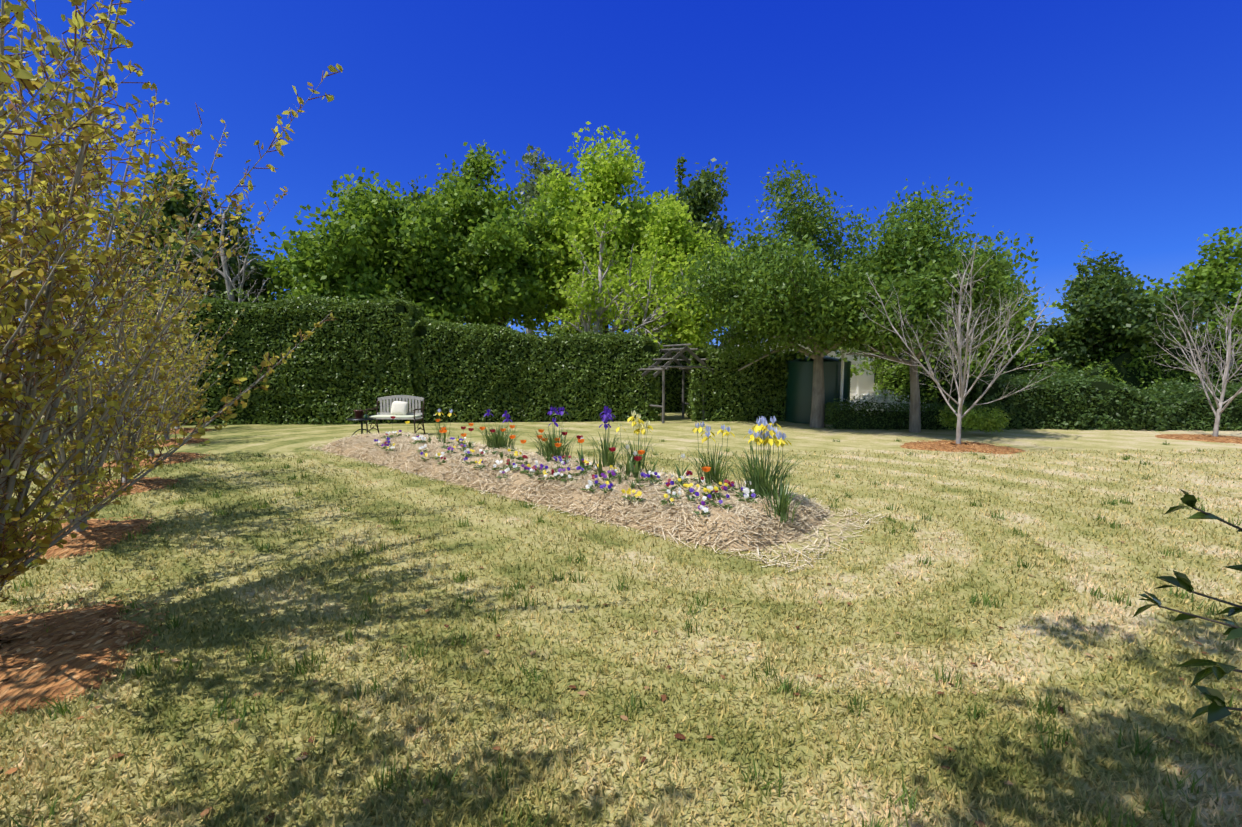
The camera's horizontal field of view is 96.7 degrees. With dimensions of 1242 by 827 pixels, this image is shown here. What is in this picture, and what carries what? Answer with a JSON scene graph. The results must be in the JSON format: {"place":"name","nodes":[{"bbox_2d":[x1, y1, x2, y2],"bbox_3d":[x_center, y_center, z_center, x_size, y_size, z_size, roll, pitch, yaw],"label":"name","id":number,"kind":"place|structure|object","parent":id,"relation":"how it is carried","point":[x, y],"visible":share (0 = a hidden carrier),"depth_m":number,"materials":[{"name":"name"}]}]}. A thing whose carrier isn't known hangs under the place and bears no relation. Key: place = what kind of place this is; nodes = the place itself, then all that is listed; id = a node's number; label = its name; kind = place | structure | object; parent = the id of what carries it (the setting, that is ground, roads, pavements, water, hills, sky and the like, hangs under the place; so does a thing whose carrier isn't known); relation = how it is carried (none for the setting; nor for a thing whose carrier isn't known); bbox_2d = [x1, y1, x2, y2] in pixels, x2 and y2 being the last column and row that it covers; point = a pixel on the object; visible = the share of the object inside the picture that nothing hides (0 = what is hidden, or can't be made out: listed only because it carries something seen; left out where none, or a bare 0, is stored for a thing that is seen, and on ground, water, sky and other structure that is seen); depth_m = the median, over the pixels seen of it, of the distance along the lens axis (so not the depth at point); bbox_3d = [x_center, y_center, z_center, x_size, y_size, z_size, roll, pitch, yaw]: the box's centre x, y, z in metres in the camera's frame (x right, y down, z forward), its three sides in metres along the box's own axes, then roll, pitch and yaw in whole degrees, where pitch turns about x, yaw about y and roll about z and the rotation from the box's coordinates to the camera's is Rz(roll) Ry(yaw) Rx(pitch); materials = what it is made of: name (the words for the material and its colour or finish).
{"place":"outdoors","nodes":[
{"label":"outdoors","id":0,"kind":"place"},
{"bbox_2d":[0,370,1241,826],"bbox_3d":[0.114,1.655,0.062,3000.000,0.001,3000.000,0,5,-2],"label":"lawn ground","id":1,"kind":"structure","parent":0,"point":[292,440],"depth_m":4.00,"materials":[{"name":"green plant"}]},
{"bbox_2d":[3,767,20,773],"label":"mulch chips","id":2,"kind":"object","parent":1,"relation":"on","point":[10,771],"visible":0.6,"depth_m":2.25,"materials":[{"name":"brown wood"}]},
{"bbox_2d":[0,0,105,290],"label":"shrub","id":3,"kind":"object","parent":1,"relation":"on","point":[50,232],"depth_m":1.75,"materials":[{"name":"plant"}]},
{"bbox_2d":[0,604,150,714],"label":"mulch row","id":4,"kind":"object","parent":1,"relation":"on","point":[27,679],"visible":0.9,"depth_m":3.10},
{"bbox_2d":[0,0,342,601],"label":"shrub","id":5,"kind":"object","parent":4,"relation":"on","point":[9,302],"depth_m":3.15,"materials":[{"name":"yellow plant"}]},
{"bbox_2d":[7,519,151,562],"bbox_3d":[-5.355,1.185,5.425,1.213,0.097,1.583,-4,6,-43],"label":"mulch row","id":6,"kind":"object","parent":1,"relation":"on","point":[80,547],"visible":0.4,"depth_m":5.29,"materials":[{"name":"brown wood"}]},
{"bbox_2d":[23,512,210,557],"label":"mulch chips","id":7,"kind":"object","parent":1,"relation":"on","point":[110,527],"visible":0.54,"depth_m":5.51,"materials":[{"name":"brown wood"}]},
{"bbox_2d":[59,477,185,493],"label":"mulch chips","id":8,"kind":"object","parent":1,"relation":"on","point":[143,478],"visible":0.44,"depth_m":7.81,"materials":[{"name":"brown wood"}]},
{"bbox_2d":[0,575,264,719],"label":"mulch chips","id":9,"kind":"object","parent":1,"relation":"on","point":[15,613],"visible":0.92,"depth_m":3.43,"materials":[{"name":"brown wood"}]},
{"bbox_2d":[94,477,179,498],"bbox_3d":[-6.898,0.998,7.756,1.090,0.096,1.459,-2,5,-26],"label":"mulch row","id":10,"kind":"object","parent":1,"relation":"on","point":[150,484],"visible":0.29,"depth_m":7.67,"materials":[{"name":"brown wood"}]},
{"bbox_2d":[6,190,244,482],"bbox_3d":[-6.875,-0.897,7.532,2.926,3.891,2.607,0,5,-2],"label":"shrub","id":11,"kind":"object","parent":10,"relation":"on","point":[148,302],"depth_m":7.65,"materials":[{"name":"plant"}]},
{"bbox_2d":[0,84,287,531],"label":"shrub","id":12,"kind":"object","parent":1,"relation":"on","point":[138,340],"depth_m":5.34,"materials":[{"name":"plant"}]},
{"bbox_2d":[96,452,202,467],"bbox_3d":[-8.411,0.811,10.073,1.367,0.097,1.774,0,5,-2],"label":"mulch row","id":13,"kind":"object","parent":1,"relation":"on","point":[178,459],"visible":0.44,"depth_m":9.87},
{"bbox_2d":[92,282,236,456],"bbox_3d":[-8.517,-0.734,9.761,3.090,3.207,2.439,0,5,-2],"label":"shrub","id":14,"kind":"object","parent":13,"relation":"on","point":[174,384],"depth_m":9.97,"materials":[{"name":"plant"}]},
{"bbox_2d":[111,451,208,472],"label":"mulch chips","id":15,"kind":"object","parent":1,"relation":"on","point":[180,457],"visible":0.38,"depth_m":10.11,"materials":[{"name":"brown wood"}]},
{"bbox_2d":[120,438,208,447],"bbox_3d":[-10.250,0.626,12.376,1.557,0.096,1.726,0,5,-2],"label":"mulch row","id":16,"kind":"object","parent":1,"relation":"on","point":[172,442],"visible":0.19,"depth_m":12.30,"materials":[{"name":"brown wood"}]},
{"bbox_2d":[124,307,231,439],"bbox_3d":[-10.039,-0.936,12.064,2.210,3.241,2.823,0,5,-2],"label":"shrub","id":17,"kind":"object","parent":16,"relation":"on","point":[190,384],"depth_m":12.33,"materials":[{"name":"green plant"}]},
{"bbox_2d":[127,309,224,428],"bbox_3d":[-11.584,-1.118,14.282,2.081,3.248,2.152,2,5,28],"label":"shrub","id":18,"kind":"object","parent":1,"relation":"on","point":[188,392],"depth_m":14.58,"materials":[{"name":"green plant"}]},
{"bbox_2d":[130,436,221,445],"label":"mulch chips","id":19,"kind":"object","parent":1,"relation":"on","point":[184,444],"visible":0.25,"depth_m":12.47,"materials":[{"name":"brown wood"}]},
{"bbox_2d":[154,428,213,434],"bbox_3d":[-11.716,0.448,14.584,1.456,0.097,1.308,0,5,-2],"label":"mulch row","id":20,"kind":"object","parent":1,"relation":"on","point":[188,430],"visible":0.29,"depth_m":14.51,"materials":[{"name":"brown wood"}]},
{"bbox_2d":[87,150,285,315],"bbox_3d":[-18.114,-5.383,22.938,8.148,10.369,8.064,0,5,-2],"label":"tree","id":21,"kind":"object","parent":1,"relation":"on","point":[170,205],"depth_m":21.70,"materials":[{"name":"green plant"}]},
{"bbox_2d":[136,201,270,302],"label":"bare tree","id":22,"kind":"object","parent":1,"relation":"on","point":[228,282],"visible":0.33,"depth_m":19.75,"materials":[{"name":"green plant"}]},
{"bbox_2d":[117,282,426,425],"bbox_3d":[-10.488,-1.825,17.197,8.478,4.287,2.206,0,5,-5],"label":"tall hedge","id":23,"kind":"object","parent":1,"relation":"on","point":[315,303],"depth_m":16.48,"materials":[{"name":"green plant"}]},
{"bbox_2d":[257,178,455,306],"bbox_3d":[-11.231,-5.228,22.612,8.282,10.110,8.361,0,5,-2],"label":"tree","id":24,"kind":"object","parent":1,"relation":"on","point":[317,264],"depth_m":20.66,"materials":[{"name":"green plant"}]},
{"bbox_2d":[347,400,375,435],"bbox_3d":[-6.188,0.119,13.168,0.644,0.947,0.644,0,5,-2],"label":"side table","id":25,"kind":"object","parent":1,"relation":"on","point":[359,415],"visible":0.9,"depth_m":13.12,"materials":[{"name":"grey metal"}]},
{"bbox_2d":[365,395,425,434],"bbox_3d":[-5.603,0.059,13.731,1.260,1.004,0.660,0,5,4],"label":"garden bench","id":26,"kind":"object","parent":1,"relation":"on","point":[399,409],"visible":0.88,"depth_m":13.89,"materials":[{"name":"wood"}]},
{"bbox_2d":[382,164,521,327],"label":"tree","id":27,"kind":"object","parent":1,"relation":"on","point":[414,197],"depth_m":27.16,"materials":[{"name":"green plant"}]},
{"bbox_2d":[332,141,576,329],"bbox_3d":[-6.434,-6.138,23.805,9.822,11.755,7.607,0,5,-2],"label":"tree","id":28,"kind":"object","parent":1,"relation":"on","point":[486,292],"depth_m":22.15,"materials":[{"name":"green plant"}]},
{"bbox_2d":[486,144,575,338],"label":"eucalypt tree","id":29,"kind":"object","parent":1,"relation":"on","point":[532,191],"depth_m":50.19,"materials":[{"name":"green plant"}]},
{"bbox_2d":[409,315,660,422],"bbox_3d":[-2.691,-1.442,17.906,7.936,3.397,2.367,0,5,-2],"label":"hedge","id":30,"kind":"object","parent":1,"relation":"on","point":[430,325],"depth_m":17.24,"materials":[{"name":"green plant"}]},
{"bbox_2d":[538,192,579,334],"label":"dark conifer tree","id":31,"kind":"object","parent":1,"relation":"on","point":[548,333],"visible":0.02,"depth_m":42.40,"materials":[{"name":"green plant"}]},
{"bbox_2d":[320,433,825,550],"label":"mulch","id":32,"kind":"object","parent":1,"relation":"on","point":[721,519],"visible":0.29,"depth_m":6.30,"materials":[{"name":"beige wood"}]},
{"bbox_2d":[302,431,886,572],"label":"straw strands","id":33,"kind":"object","parent":32,"relation":"on","point":[403,437],"visible":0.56,"depth_m":6.47},
{"bbox_2d":[374,406,822,522],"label":"flower bed plants","id":34,"kind":"object","parent":32,"relation":"on","point":[758,483],"visible":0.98,"depth_m":7.01,"materials":[{"name":"multicoloured plant"}]},
{"bbox_2d":[462,121,690,335],"bbox_3d":[-2.050,-7.304,27.543,12.690,13.487,8.693,-3,6,-34],"label":"bright tree","id":35,"kind":"object","parent":1,"relation":"on","point":[583,207],"depth_m":25.83,"materials":[{"name":"green plant"}]},
{"bbox_2d":[0,444,1241,826],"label":"lawn leaf litter","id":36,"kind":"object","parent":1,"relation":"on","point":[310,740],"visible":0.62,"depth_m":2.70,"materials":[{"name":"brown plant"}]},
{"bbox_2d":[545,206,719,348],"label":"leafy tree","id":37,"kind":"object","parent":1,"relation":"on","point":[585,301],"depth_m":20.22,"materials":[{"name":"green plant"}]},
{"bbox_2d":[633,333,701,411],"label":"hedge","id":38,"kind":"object","parent":1,"relation":"on","point":[671,378],"depth_m":21.24,"materials":[{"name":"green plant"}]},
{"bbox_2d":[631,343,717,422],"bbox_3d":[1.694,-0.981,17.655,2.434,2.434,1.800,-3,5,-29],"label":"garden arbour","id":39,"kind":"object","parent":1,"relation":"on","point":[671,359],"visible":0.71,"depth_m":17.24,"materials":[{"name":"wood"}]},
{"bbox_2d":[638,153,719,349],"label":"conifer tree","id":40,"kind":"object","parent":1,"relation":"on","point":[680,170],"depth_m":38.77,"materials":[{"name":"green plant"}]},
{"bbox_2d":[607,194,751,349],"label":"tree","id":41,"kind":"object","parent":1,"relation":"on","point":[660,235],"depth_m":23.48,"materials":[{"name":"green plant"}]},
{"bbox_2d":[614,158,749,352],"bbox_3d":[4.100,-7.936,33.521,12.460,13.781,11.180,-3,6,-37],"label":"tree","id":42,"kind":"object","parent":1,"relation":"on","point":[702,198],"depth_m":31.43,"materials":[{"name":"green plant"}]},
{"bbox_2d":[686,339,806,421],"bbox_3d":[4.089,-1.108,18.130,3.859,2.703,1.876,0,5,-2],"label":"hedge","id":43,"kind":"object","parent":1,"relation":"on","point":[694,389],"depth_m":17.52,"materials":[{"name":"green plant"}]},
{"bbox_2d":[738,343,880,400],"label":"white cottage","id":44,"kind":"structure","parent":1,"relation":"on","point":[863,384],"depth_m":25.68,"materials":[{"name":"white paint"}]},
{"bbox_2d":[784,356,850,423],"bbox_3d":[6.200,-0.810,17.488,1.984,2.120,1.984,0,5,-2],"label":"water tank","id":45,"kind":"object","parent":1,"relation":"on","point":[798,398],"visible":0.56,"depth_m":16.75,"materials":[{"name":"green metal"}]},
{"bbox_2d":[653,160,990,427],"bbox_3d":[5.634,-3.497,15.478,7.332,7.817,7.189,-5,6,-45],"label":"tree","id":46,"kind":"object","parent":1,"relation":"on","point":[759,279],"depth_m":14.85,"materials":[{"name":"green plant"}]},
{"bbox_2d":[840,347,844,409],"bbox_3d":[6.543,-1.143,17.725,0.089,2.745,2.697,0,5,-2],"label":"downpipe","id":47,"kind":"object","parent":1,"relation":"on","point":[842,377],"visible":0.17,"depth_m":16.39,"materials":[{"name":"white paint"}]},
{"bbox_2d":[839,209,892,388],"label":"small conifer","id":48,"kind":"object","parent":1,"relation":"on","point":[866,366],"depth_m":22.22,"materials":[{"name":"green plant"}]},
{"bbox_2d":[825,395,907,417],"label":"shrub","id":49,"kind":"object","parent":1,"relation":"on","point":[859,404],"visible":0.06,"depth_m":16.06,"materials":[{"name":"green plant"}]},
{"bbox_2d":[841,389,933,413],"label":"flowering shrub","id":50,"kind":"object","parent":1,"relation":"on","point":[880,400],"visible":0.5,"depth_m":15.46,"materials":[{"name":"white plant"}]},
{"bbox_2d":[857,202,918,365],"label":"tree","id":51,"kind":"object","parent":1,"relation":"on","point":[861,354],"depth_m":23.81,"materials":[{"name":"green plant"}]},
{"bbox_2d":[824,391,1005,429],"bbox_3d":[8.033,-0.101,15.281,4.680,1.091,0.778,0,5,2],"label":"low hedge","id":52,"kind":"object","parent":1,"relation":"on","point":[829,405],"depth_m":15.17,"materials":[{"name":"green plant"}]},
{"bbox_2d":[790,176,1054,432],"bbox_3d":[7.503,-2.747,14.380,6.261,6.494,6.066,0,5,-2],"label":"tree","id":53,"kind":"object","parent":1,"relation":"on","point":[922,307],"depth_m":12.85,"materials":[{"name":"green plant"}]},
{"bbox_2d":[935,404,1010,433],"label":"lime shrub","id":54,"kind":"object","parent":1,"relation":"on","point":[985,421],"visible":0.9,"depth_m":13.59,"materials":[{"name":"green plant"}]},
{"bbox_2d":[900,439,1053,455],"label":"mulch chips","id":55,"kind":"object","parent":1,"relation":"on","point":[987,444],"visible":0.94,"depth_m":11.64,"materials":[{"name":"brown wood"}]},
{"bbox_2d":[856,236,1062,443],"bbox_3d":[6.750,-1.303,11.498,4.026,4.064,3.677,0,5,-2],"label":"bare tree","id":56,"kind":"object","parent":55,"relation":"in","point":[962,394],"visible":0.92,"depth_m":11.36,"materials":[{"name":"grey plant"}]},
{"bbox_2d":[961,230,1058,368],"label":"tree","id":57,"kind":"object","parent":1,"relation":"on","point":[1020,327],"depth_m":17.74,"materials":[{"name":"green plant"}]},
{"bbox_2d":[873,325,1241,410],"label":"boundary hedge","id":58,"kind":"object","parent":1,"relation":"on","point":[892,370],"depth_m":17.65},
{"bbox_2d":[1049,240,1091,325],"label":"tree","id":59,"kind":"object","parent":1,"relation":"on","point":[1059,305],"visible":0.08,"depth_m":22.27,"materials":[{"name":"green plant"}]},
{"bbox_2d":[943,359,1241,430],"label":"boundary hedge","id":60,"kind":"object","parent":1,"relation":"on","point":[1151,395],"depth_m":15.13,"materials":[{"name":"green plant"}]},
{"bbox_2d":[1030,247,1230,371],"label":"tree","id":61,"kind":"object","parent":1,"relation":"on","point":[1101,308],"depth_m":17.61,"materials":[{"name":"green plant"}]},
{"bbox_2d":[1132,226,1241,382],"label":"tree","id":62,"kind":"object","parent":1,"relation":"on","point":[1230,280],"depth_m":18.68,"materials":[{"name":"green plant"}]},
{"bbox_2d":[1132,489,1241,723],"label":"shrub","id":63,"kind":"object","parent":1,"relation":"on","point":[1216,709],"depth_m":1.96,"materials":[{"name":"green plant"}]},
{"bbox_2d":[1143,290,1241,436],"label":"bare tree","id":64,"kind":"object","parent":1,"relation":"on","point":[1225,376],"visible":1,"depth_m":12.89,"materials":[{"name":"grey plant"}]},
{"bbox_2d":[1155,433,1241,444],"bbox_3d":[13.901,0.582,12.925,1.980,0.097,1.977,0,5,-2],"label":"mulch","id":65,"kind":"object","parent":1,"relation":"on","point":[1195,438],"visible":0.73,"depth_m":12.90,"materials":[{"name":"brown wood"}]},
{"bbox_2d":[0,0,1241,369],"label":"sky","id":66,"kind":"structure","parent":0,"point":[1116,125],"materials":[{"name":"blue"}]},
{"bbox_2d":[717,328,793,348],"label":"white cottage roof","id":67,"kind":"structure","parent":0,"point":[738,344],"depth_m":31.19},
{"bbox_2d":[874,359,878,382],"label":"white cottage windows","id":68,"kind":"structure","parent":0,"point":[875,374],"depth_m":25.66,"materials":[{"name":"white"}]}
]}

